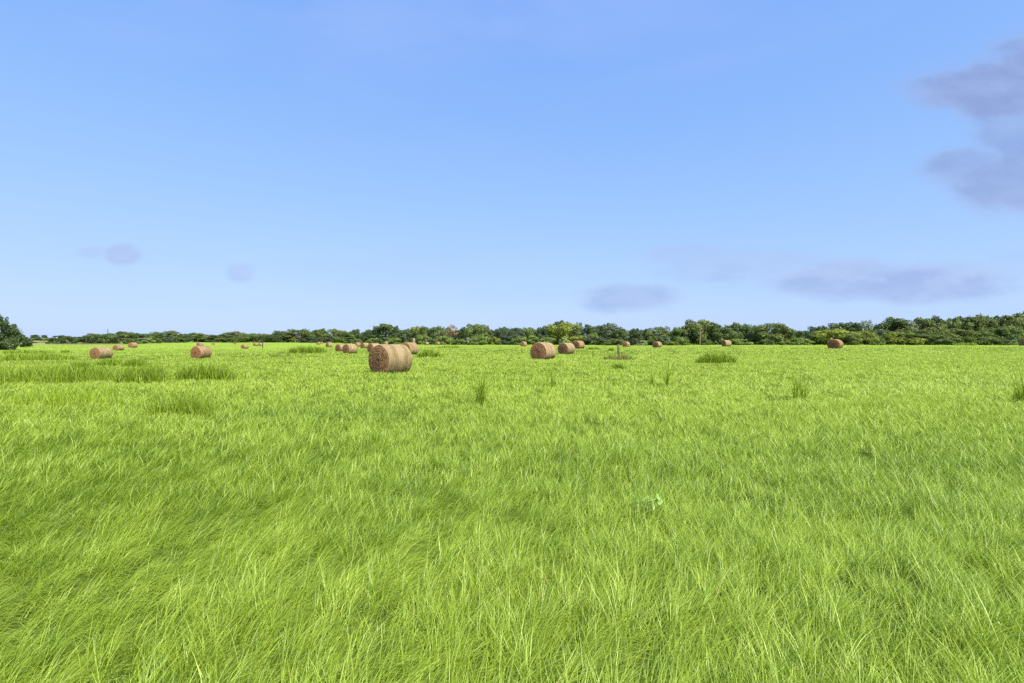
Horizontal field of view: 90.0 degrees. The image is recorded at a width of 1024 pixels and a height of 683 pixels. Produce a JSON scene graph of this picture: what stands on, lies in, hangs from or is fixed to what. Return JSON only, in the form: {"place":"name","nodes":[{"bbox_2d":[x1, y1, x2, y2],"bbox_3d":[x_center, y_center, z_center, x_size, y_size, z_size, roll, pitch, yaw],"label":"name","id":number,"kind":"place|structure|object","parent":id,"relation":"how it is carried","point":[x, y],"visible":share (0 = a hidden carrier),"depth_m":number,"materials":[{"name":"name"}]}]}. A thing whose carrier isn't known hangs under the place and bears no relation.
{"place":"outdoors","nodes":[
{"label":"outdoors","id":0,"kind":"place"},
{"bbox_2d":[0,338,1023,682],"bbox_3d":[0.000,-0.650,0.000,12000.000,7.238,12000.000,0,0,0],"label":"ground","id":1,"kind":"structure","parent":0,"point":[374,488],"depth_m":4.67,"materials":[{"name":"plant"}]},
{"bbox_2d":[0,317,23,349],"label":"tree","id":2,"kind":"object","parent":1,"relation":"on","point":[6,328],"visible":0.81,"depth_m":135.06,"materials":[{"name":"green plant"}]},
{"bbox_2d":[18,334,33,346],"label":"shrub","id":3,"kind":"object","parent":1,"relation":"on","point":[25,342],"visible":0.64,"depth_m":186.69,"materials":[{"name":"green plant"}]},
{"bbox_2d":[1,349,56,353],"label":"grass clump","id":4,"kind":"object","parent":1,"relation":"on","point":[24,351],"visible":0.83,"depth_m":100.07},
{"bbox_2d":[0,351,77,360],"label":"grass clump","id":5,"kind":"object","parent":1,"relation":"on","point":[21,356],"visible":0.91,"depth_m":60.95,"materials":[{"name":"plant"}]},
{"bbox_2d":[0,358,128,383],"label":"grass clump","id":6,"kind":"object","parent":1,"relation":"on","point":[72,374],"visible":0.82,"depth_m":24.23,"materials":[{"name":"plant"}]},
{"bbox_2d":[0,382,128,407],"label":"grass clump","id":7,"kind":"object","parent":1,"relation":"on","point":[70,395],"visible":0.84,"depth_m":14.21,"materials":[{"name":"plant"}]},
{"bbox_2d":[58,336,78,343],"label":"shrub","id":8,"kind":"object","parent":1,"relation":"on","point":[68,338],"visible":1,"depth_m":305.34,"materials":[{"name":"green plant"}]},
{"bbox_2d":[69,336,98,343],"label":"tree","id":9,"kind":"object","parent":1,"relation":"on","point":[87,339],"visible":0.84,"depth_m":322.40,"materials":[{"name":"green plant"}]},
{"bbox_2d":[89,347,112,358],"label":"hay bale","id":10,"kind":"object","parent":1,"relation":"on","point":[99,352],"visible":0.93,"depth_m":65.33,"materials":[{"name":"plant"}]},
{"bbox_2d":[94,357,124,365],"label":"grass clump","id":11,"kind":"object","parent":1,"relation":"on","point":[111,362],"visible":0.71,"depth_m":40.62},
{"bbox_2d":[101,331,135,343],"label":"tree","id":12,"kind":"object","parent":1,"relation":"on","point":[123,335],"visible":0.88,"depth_m":331.55,"materials":[{"name":"green plant"}]},
{"bbox_2d":[121,357,151,366],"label":"grass clump","id":13,"kind":"object","parent":1,"relation":"on","point":[132,362],"visible":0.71,"depth_m":39.25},
{"bbox_2d":[108,358,175,383],"bbox_3d":[-17.132,1.341,23.712,3.048,1.297,2.163,0,0,0],"label":"grass clump","id":14,"kind":"object","parent":1,"relation":"on","point":[152,374],"visible":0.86,"depth_m":23.41,"materials":[{"name":"plant"}]},
{"bbox_2d":[149,330,178,341],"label":"tree","id":15,"kind":"object","parent":1,"relation":"on","point":[166,333],"visible":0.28,"depth_m":442.25,"materials":[{"name":"green plant"}]},
{"bbox_2d":[169,333,187,342],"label":"tree","id":16,"kind":"object","parent":1,"relation":"on","point":[182,338],"visible":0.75,"depth_m":438.50,"materials":[{"name":"green plant"}]},
{"bbox_2d":[140,387,224,416],"bbox_3d":[-7.816,1.379,12.121,1.911,0.824,1.367,0,0,-18],"label":"grass clump","id":17,"kind":"object","parent":1,"relation":"on","point":[182,405],"visible":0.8,"depth_m":11.99,"materials":[{"name":"plant"}]},
{"bbox_2d":[189,332,206,341],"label":"tree","id":18,"kind":"object","parent":1,"relation":"on","point":[199,335],"visible":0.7,"depth_m":477.32,"materials":[{"name":"green plant"}]},
{"bbox_2d":[190,346,211,357],"bbox_3d":[-37.994,1.357,62.594,2.017,1.596,1.848,0,0,19],"label":"hay bale","id":19,"kind":"object","parent":1,"relation":"on","point":[201,351],"visible":0.96,"depth_m":61.98,"materials":[{"name":"plant"}]},
{"bbox_2d":[170,359,243,380],"bbox_3d":[-15.086,1.387,25.334,3.787,1.139,2.579,0,0,0],"label":"grass clump","id":20,"kind":"object","parent":1,"relation":"on","point":[203,373],"visible":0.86,"depth_m":24.94,"materials":[{"name":"plant"}]},
{"bbox_2d":[213,334,237,342],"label":"tree","id":21,"kind":"object","parent":1,"relation":"on","point":[227,338],"visible":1,"depth_m":467.25,"materials":[{"name":"green plant"}]},
{"bbox_2d":[235,335,252,342],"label":"tree","id":22,"kind":"object","parent":1,"relation":"on","point":[240,339],"visible":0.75,"depth_m":475.13,"materials":[{"name":"green plant"}]},
{"bbox_2d":[243,333,263,342],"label":"tree","id":23,"kind":"object","parent":1,"relation":"on","point":[256,338],"visible":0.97,"depth_m":478.80,"materials":[{"name":"green plant"}]},
{"bbox_2d":[261,335,277,342],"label":"tree","id":24,"kind":"object","parent":1,"relation":"on","point":[270,338],"visible":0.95,"depth_m":475.32,"materials":[{"name":"green plant"}]},
{"bbox_2d":[281,329,309,342],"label":"tree","id":25,"kind":"object","parent":1,"relation":"on","point":[291,332],"visible":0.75,"depth_m":471.56,"materials":[{"name":"green plant"}]},
{"bbox_2d":[296,337,315,342],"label":"shrub","id":26,"kind":"object","parent":1,"relation":"on","point":[309,339],"visible":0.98,"depth_m":448.99,"materials":[{"name":"green plant"}]},
{"bbox_2d":[286,345,328,352],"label":"grass clump","id":27,"kind":"object","parent":1,"relation":"on","point":[301,349],"visible":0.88,"depth_m":84.98,"materials":[{"name":"plant"}]},
{"bbox_2d":[304,330,325,342],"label":"tree","id":28,"kind":"object","parent":1,"relation":"on","point":[314,334],"visible":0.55,"depth_m":463.82,"materials":[{"name":"green plant"}]},
{"bbox_2d":[319,328,343,342],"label":"tree","id":29,"kind":"object","parent":1,"relation":"on","point":[333,332],"visible":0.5,"depth_m":439.12,"materials":[{"name":"green plant"}]},
{"bbox_2d":[333,331,354,342],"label":"tree","id":30,"kind":"object","parent":1,"relation":"on","point":[342,335],"visible":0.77,"depth_m":412.99,"materials":[{"name":"green plant"}]},
{"bbox_2d":[342,344,357,353],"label":"hay bale","id":31,"kind":"object","parent":1,"relation":"on","point":[350,348],"visible":0.94,"depth_m":79.39,"materials":[{"name":"plant"}]},
{"bbox_2d":[364,323,399,341],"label":"tree","id":32,"kind":"object","parent":1,"relation":"on","point":[383,330],"visible":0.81,"depth_m":322.62,"materials":[{"name":"green plant"}]},
{"bbox_2d":[368,344,413,373],"bbox_3d":[-6.362,0.911,26.793,2.017,1.596,1.848,0,0,38],"label":"hay bale","id":33,"kind":"object","parent":1,"relation":"on","point":[387,358],"visible":0.96,"depth_m":26.22,"materials":[{"name":"plant"}]},
{"bbox_2d":[396,328,419,343],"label":"tree","id":34,"kind":"object","parent":1,"relation":"on","point":[408,335],"visible":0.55,"depth_m":303.85,"materials":[{"name":"green plant"}]},
{"bbox_2d":[402,342,418,354],"bbox_3d":[-12.449,0.935,61.993,1.984,1.638,1.859,0,0,29],"label":"hay bale","id":35,"kind":"object","parent":1,"relation":"on","point":[413,347],"visible":0.55,"depth_m":61.48,"materials":[{"name":"plant"}]},
{"bbox_2d":[415,335,431,344],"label":"shrub","id":36,"kind":"object","parent":1,"relation":"on","point":[419,341],"visible":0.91,"depth_m":272.79,"materials":[{"name":"green plant"}]},
{"bbox_2d":[415,326,433,340],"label":"tree","id":37,"kind":"object","parent":1,"relation":"on","point":[422,331],"visible":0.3,"depth_m":284.81,"materials":[{"name":"green plant"}]},
{"bbox_2d":[417,348,442,356],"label":"grass clump","id":38,"kind":"object","parent":1,"relation":"on","point":[427,353],"visible":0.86,"depth_m":52.27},
{"bbox_2d":[425,325,445,339],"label":"tree","id":39,"kind":"object","parent":1,"relation":"on","point":[434,330],"visible":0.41,"depth_m":279.25,"materials":[{"name":"green plant"}]},
{"bbox_2d":[435,327,450,343],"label":"tree","id":40,"kind":"object","parent":1,"relation":"on","point":[440,333],"visible":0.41,"depth_m":271.52,"materials":[{"name":"green plant"}]},
{"bbox_2d":[433,336,453,344],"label":"shrub","id":41,"kind":"object","parent":1,"relation":"on","point":[447,341],"visible":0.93,"depth_m":240.61,"materials":[{"name":"green plant"}]},
{"bbox_2d":[430,388,459,399],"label":"grass clump","id":42,"kind":"object","parent":1,"relation":"on","point":[448,394],"visible":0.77,"depth_m":15.17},
{"bbox_2d":[445,325,457,338],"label":"tree","id":43,"kind":"object","parent":1,"relation":"on","point":[450,331],"visible":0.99,"depth_m":246.65,"materials":[{"name":"brown plant"}]},
{"bbox_2d":[455,327,469,343],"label":"tree","id":44,"kind":"object","parent":1,"relation":"on","point":[461,330],"visible":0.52,"depth_m":247.83,"materials":[{"name":"green plant"}]},
{"bbox_2d":[464,323,490,342],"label":"tree","id":45,"kind":"object","parent":1,"relation":"on","point":[476,330],"visible":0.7,"depth_m":233.40,"materials":[{"name":"green plant"}]},
{"bbox_2d":[457,364,499,404],"bbox_3d":[-0.848,1.055,13.963,1.778,1.397,1.556,0,0,0],"label":"grass clump","id":46,"kind":"object","parent":1,"relation":"on","point":[481,393],"visible":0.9,"depth_m":13.95,"materials":[{"name":"plant"}]},
{"bbox_2d":[470,336,490,344],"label":"shrub","id":47,"kind":"object","parent":1,"relation":"on","point":[478,340],"visible":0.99,"depth_m":214.30,"materials":[{"name":"green plant"}]},
{"bbox_2d":[493,327,510,344],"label":"tree","id":48,"kind":"object","parent":1,"relation":"on","point":[497,335],"visible":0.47,"depth_m":229.45,"materials":[{"name":"green plant"}]},
{"bbox_2d":[495,335,516,344],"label":"shrub","id":49,"kind":"object","parent":1,"relation":"on","point":[506,341],"visible":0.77,"depth_m":214.13,"materials":[{"name":"green plant"}]},
{"bbox_2d":[503,327,524,341],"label":"tree","id":50,"kind":"object","parent":1,"relation":"on","point":[515,332],"visible":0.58,"depth_m":225.31,"materials":[{"name":"green plant"}]},
{"bbox_2d":[510,336,527,344],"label":"shrub","id":51,"kind":"object","parent":1,"relation":"on","point":[519,339],"visible":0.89,"depth_m":207.14,"materials":[{"name":"green plant"}]},
{"bbox_2d":[520,327,537,343],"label":"tree","id":52,"kind":"object","parent":1,"relation":"on","point":[529,331],"visible":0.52,"depth_m":229.09,"materials":[{"name":"green plant"}]},
{"bbox_2d":[524,335,541,344],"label":"shrub","id":53,"kind":"object","parent":1,"relation":"on","point":[534,339],"visible":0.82,"depth_m":206.80,"materials":[{"name":"green plant"}]},
{"bbox_2d":[530,342,555,359],"bbox_3d":[2.703,0.874,44.495,1.981,1.579,1.906,0,0,36],"label":"hay bale","id":54,"kind":"object","parent":1,"relation":"on","point":[542,350],"visible":0.93,"depth_m":43.88,"materials":[{"name":"plant"}]},
{"bbox_2d":[537,325,551,340],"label":"tree","id":55,"kind":"object","parent":1,"relation":"on","point":[541,330],"visible":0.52,"depth_m":228.64,"materials":[{"name":"green plant"}]},
{"bbox_2d":[536,366,561,387],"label":"grass clump","id":56,"kind":"object","parent":1,"relation":"on","point":[552,379],"visible":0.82,"depth_m":18.88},
{"bbox_2d":[544,321,584,344],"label":"tree","id":57,"kind":"object","parent":1,"relation":"on","point":[560,331],"visible":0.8,"depth_m":209.88,"materials":[{"name":"green plant"}]},
{"bbox_2d":[557,343,574,353],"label":"hay bale","id":58,"kind":"object","parent":1,"relation":"on","point":[566,348],"visible":0.92,"depth_m":66.43,"materials":[{"name":"plant"}]},
{"bbox_2d":[117,315,1019,344],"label":"woodland","id":59,"kind":"object","parent":1,"relation":"on","point":[874,327],"visible":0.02,"depth_m":197.39,"materials":[{"name":"green plant"}]},
{"bbox_2d":[572,341,584,348],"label":"hay bale","id":60,"kind":"object","parent":1,"relation":"on","point":[578,344],"visible":0.88,"depth_m":98.30,"materials":[{"name":"plant"}]},
{"bbox_2d":[578,324,594,337],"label":"tree","id":61,"kind":"object","parent":1,"relation":"on","point":[587,328],"visible":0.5,"depth_m":222.40,"materials":[{"name":"green plant"}]},
{"bbox_2d":[594,323,623,344],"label":"tree","id":62,"kind":"object","parent":1,"relation":"on","point":[608,332],"visible":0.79,"depth_m":211.78,"materials":[{"name":"green plant"}]},
{"bbox_2d":[602,339,624,344],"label":"shrub","id":63,"kind":"object","parent":1,"relation":"on","point":[616,341],"visible":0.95,"depth_m":189.20,"materials":[{"name":"green plant"}]},
{"bbox_2d":[600,352,636,359],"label":"weed clump","id":64,"kind":"object","parent":1,"relation":"on","point":[622,357],"visible":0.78,"depth_m":44.26,"materials":[{"name":"green plant"}]},
{"bbox_2d":[613,329,629,341],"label":"tree","id":65,"kind":"object","parent":1,"relation":"on","point":[624,333],"visible":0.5,"depth_m":213.38,"materials":[{"name":"green plant"}]},
{"bbox_2d":[628,328,644,342],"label":"tree","id":66,"kind":"object","parent":1,"relation":"on","point":[634,332],"visible":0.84,"depth_m":205.63,"materials":[{"name":"green plant"}]},
{"bbox_2d":[635,492,668,519],"bbox_3d":[1.373,1.604,4.960,0.350,0.287,0.354,0,0,-24],"label":"broadleaf weed","id":67,"kind":"object","parent":1,"relation":"on","point":[658,498],"visible":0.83,"depth_m":4.97,"materials":[{"name":"green plant"}]},
{"bbox_2d":[644,327,667,340],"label":"tree","id":68,"kind":"object","parent":1,"relation":"on","point":[653,335],"visible":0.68,"depth_m":204.05,"materials":[{"name":"green plant"}]},
{"bbox_2d":[652,352,682,386],"bbox_3d":[5.652,1.012,19.259,1.361,1.428,1.507,0,0,-18],"label":"grass clump","id":69,"kind":"object","parent":1,"relation":"on","point":[666,379],"visible":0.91,"depth_m":19.13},
{"bbox_2d":[667,327,688,342],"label":"tree","id":70,"kind":"object","parent":1,"relation":"on","point":[684,333],"visible":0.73,"depth_m":196.97,"materials":[{"name":"green plant"}]},
{"bbox_2d":[681,319,714,344],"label":"tree","id":71,"kind":"object","parent":1,"relation":"on","point":[698,326],"visible":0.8,"depth_m":196.29,"materials":[{"name":"green plant"}]},
{"bbox_2d":[691,350,738,363],"bbox_3d":[14.868,1.110,37.331,3.398,1.100,2.229,0,0,0],"label":"grass clump","id":72,"kind":"object","parent":1,"relation":"on","point":[711,358],"visible":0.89,"depth_m":37.06,"materials":[{"name":"plant"}]},
{"bbox_2d":[707,323,731,344],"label":"tree","id":73,"kind":"object","parent":1,"relation":"on","point":[717,337],"visible":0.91,"depth_m":190.30,"materials":[{"name":"green plant"}]},
{"bbox_2d":[723,331,743,344],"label":"shrub","id":74,"kind":"object","parent":1,"relation":"on","point":[735,335],"visible":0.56,"depth_m":180.01,"materials":[{"name":"green plant"}]},
{"bbox_2d":[731,322,743,344],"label":"tree","id":75,"kind":"object","parent":1,"relation":"on","point":[739,328],"visible":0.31,"depth_m":191.69,"materials":[{"name":"green plant"}]},
{"bbox_2d":[730,339,753,344],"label":"shrub","id":76,"kind":"object","parent":1,"relation":"on","point":[736,341],"visible":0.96,"depth_m":169.25,"materials":[{"name":"green plant"}]},
{"bbox_2d":[740,323,752,341],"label":"tree","id":77,"kind":"object","parent":1,"relation":"on","point":[746,328],"visible":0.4,"depth_m":192.29,"materials":[{"name":"green plant"}]},
{"bbox_2d":[748,322,796,344],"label":"tree","id":78,"kind":"object","parent":1,"relation":"on","point":[777,334],"visible":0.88,"depth_m":178.24,"materials":[{"name":"green plant"}]},
{"bbox_2d":[777,364,818,399],"bbox_3d":[8.178,1.112,14.865,1.644,1.247,1.395,0,0,41],"label":"grass clump","id":79,"kind":"object","parent":1,"relation":"on","point":[795,392],"visible":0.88,"depth_m":14.75,"materials":[{"name":"plant"}]},
{"bbox_2d":[788,338,814,344],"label":"shrub","id":80,"kind":"object","parent":1,"relation":"on","point":[802,341],"visible":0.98,"depth_m":158.56,"materials":[{"name":"green plant"}]},
{"bbox_2d":[795,330,814,343],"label":"tree","id":81,"kind":"object","parent":1,"relation":"on","point":[799,334],"visible":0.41,"depth_m":173.34,"materials":[{"name":"green plant"}]},
{"bbox_2d":[827,339,843,348],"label":"hay bale","id":82,"kind":"object","parent":1,"relation":"on","point":[835,343],"visible":0.98,"depth_m":83.41,"materials":[{"name":"plant"}]},
{"bbox_2d":[812,329,862,344],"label":"tree","id":83,"kind":"object","parent":1,"relation":"on","point":[824,337],"visible":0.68,"depth_m":159.74,"materials":[{"name":"green plant"}]},
{"bbox_2d":[828,322,856,339],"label":"tree","id":84,"kind":"object","parent":1,"relation":"on","point":[847,325],"visible":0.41,"depth_m":181.28,"materials":[{"name":"green plant"}]},
{"bbox_2d":[839,333,862,344],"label":"shrub","id":85,"kind":"object","parent":1,"relation":"on","point":[854,340],"visible":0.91,"depth_m":154.77,"materials":[{"name":"green plant"}]},
{"bbox_2d":[858,330,878,344],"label":"tree","id":86,"kind":"object","parent":1,"relation":"on","point":[866,337],"visible":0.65,"depth_m":162.74,"materials":[{"name":"green plant"}]},
{"bbox_2d":[869,338,885,344],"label":"shrub","id":87,"kind":"object","parent":1,"relation":"on","point":[879,342],"visible":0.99,"depth_m":149.44,"materials":[{"name":"green plant"}]},
{"bbox_2d":[868,329,900,344],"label":"tree","id":88,"kind":"object","parent":1,"relation":"on","point":[879,332],"visible":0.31,"depth_m":165.58,"materials":[{"name":"green plant"}]},
{"bbox_2d":[872,317,915,344],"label":"tree","id":89,"kind":"object","parent":1,"relation":"on","point":[901,323],"visible":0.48,"depth_m":176.95,"materials":[{"name":"green plant"}]},
{"bbox_2d":[880,331,927,344],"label":"shrub","id":90,"kind":"object","parent":1,"relation":"on","point":[890,337],"visible":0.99,"depth_m":151.44,"materials":[{"name":"green plant"}]},
{"bbox_2d":[894,327,920,344],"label":"tree","id":91,"kind":"object","parent":1,"relation":"on","point":[907,330],"visible":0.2,"depth_m":170.05,"materials":[{"name":"green plant"}]},
{"bbox_2d":[905,330,930,344],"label":"tree","id":92,"kind":"object","parent":1,"relation":"on","point":[918,332],"visible":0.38,"depth_m":161.90,"materials":[{"name":"green plant"}]},
{"bbox_2d":[913,317,947,344],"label":"tree","id":93,"kind":"object","parent":1,"relation":"on","point":[929,324],"visible":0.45,"depth_m":173.24,"materials":[{"name":"green plant"}]},
{"bbox_2d":[917,333,951,344],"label":"tree","id":94,"kind":"object","parent":1,"relation":"on","point":[933,337],"visible":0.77,"depth_m":155.63,"materials":[{"name":"green plant"}]},
{"bbox_2d":[931,339,956,344],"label":"shrub","id":95,"kind":"object","parent":1,"relation":"on","point":[940,341],"visible":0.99,"depth_m":147.62,"materials":[{"name":"green plant"}]},
{"bbox_2d":[941,317,962,337],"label":"tree","id":96,"kind":"object","parent":1,"relation":"on","point":[955,322],"visible":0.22,"depth_m":172.64,"materials":[{"name":"green plant"}]},
{"bbox_2d":[927,328,981,344],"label":"tree","id":97,"kind":"object","parent":1,"relation":"on","point":[947,333],"visible":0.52,"depth_m":156.23,"materials":[{"name":"green plant"}]},
{"bbox_2d":[951,336,979,343],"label":"shrub","id":98,"kind":"object","parent":1,"relation":"on","point":[966,340],"visible":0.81,"depth_m":148.51,"materials":[{"name":"green plant"}]},
{"bbox_2d":[962,315,984,337],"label":"tree","id":99,"kind":"object","parent":1,"relation":"on","point":[970,324],"visible":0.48,"depth_m":173.17,"materials":[{"name":"green plant"}]},
{"bbox_2d":[956,330,997,342],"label":"tree","id":100,"kind":"object","parent":1,"relation":"on","point":[986,333],"visible":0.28,"depth_m":157.09,"materials":[{"name":"green plant"}]},
{"bbox_2d":[975,313,999,330],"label":"tree","id":101,"kind":"object","parent":1,"relation":"on","point":[990,322],"visible":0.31,"depth_m":172.81,"materials":[{"name":"green plant"}]},
{"bbox_2d":[973,337,1001,344],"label":"shrub","id":102,"kind":"object","parent":1,"relation":"on","point":[986,341],"visible":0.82,"depth_m":147.74,"materials":[{"name":"green plant"}]},
{"bbox_2d":[981,327,1009,344],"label":"tree","id":103,"kind":"object","parent":1,"relation":"on","point":[996,336],"visible":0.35,"depth_m":159.16,"materials":[{"name":"green plant"}]},
{"bbox_2d":[993,326,1023,341],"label":"tree","id":104,"kind":"object","parent":1,"relation":"on","point":[1011,335],"visible":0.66,"depth_m":157.43,"materials":[{"name":"green plant"}]},
{"bbox_2d":[997,315,1023,328],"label":"tree","id":105,"kind":"object","parent":1,"relation":"on","point":[1008,321],"visible":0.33,"depth_m":170.94,"materials":[{"name":"green plant"}]},
{"bbox_2d":[998,311,1023,326],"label":"tree","id":106,"kind":"object","parent":1,"relation":"on","point":[1019,314],"visible":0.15,"depth_m":173.18,"materials":[{"name":"green plant"}]},
{"bbox_2d":[998,360,1023,402],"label":"grass clump","id":107,"kind":"object","parent":1,"relation":"on","point":[1019,392],"visible":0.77,"depth_m":13.99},
{"bbox_2d":[0,0,1023,338],"label":"sky","id":108,"kind":"structure","parent":0,"point":[213,167],"materials":[{"name":"blue"}]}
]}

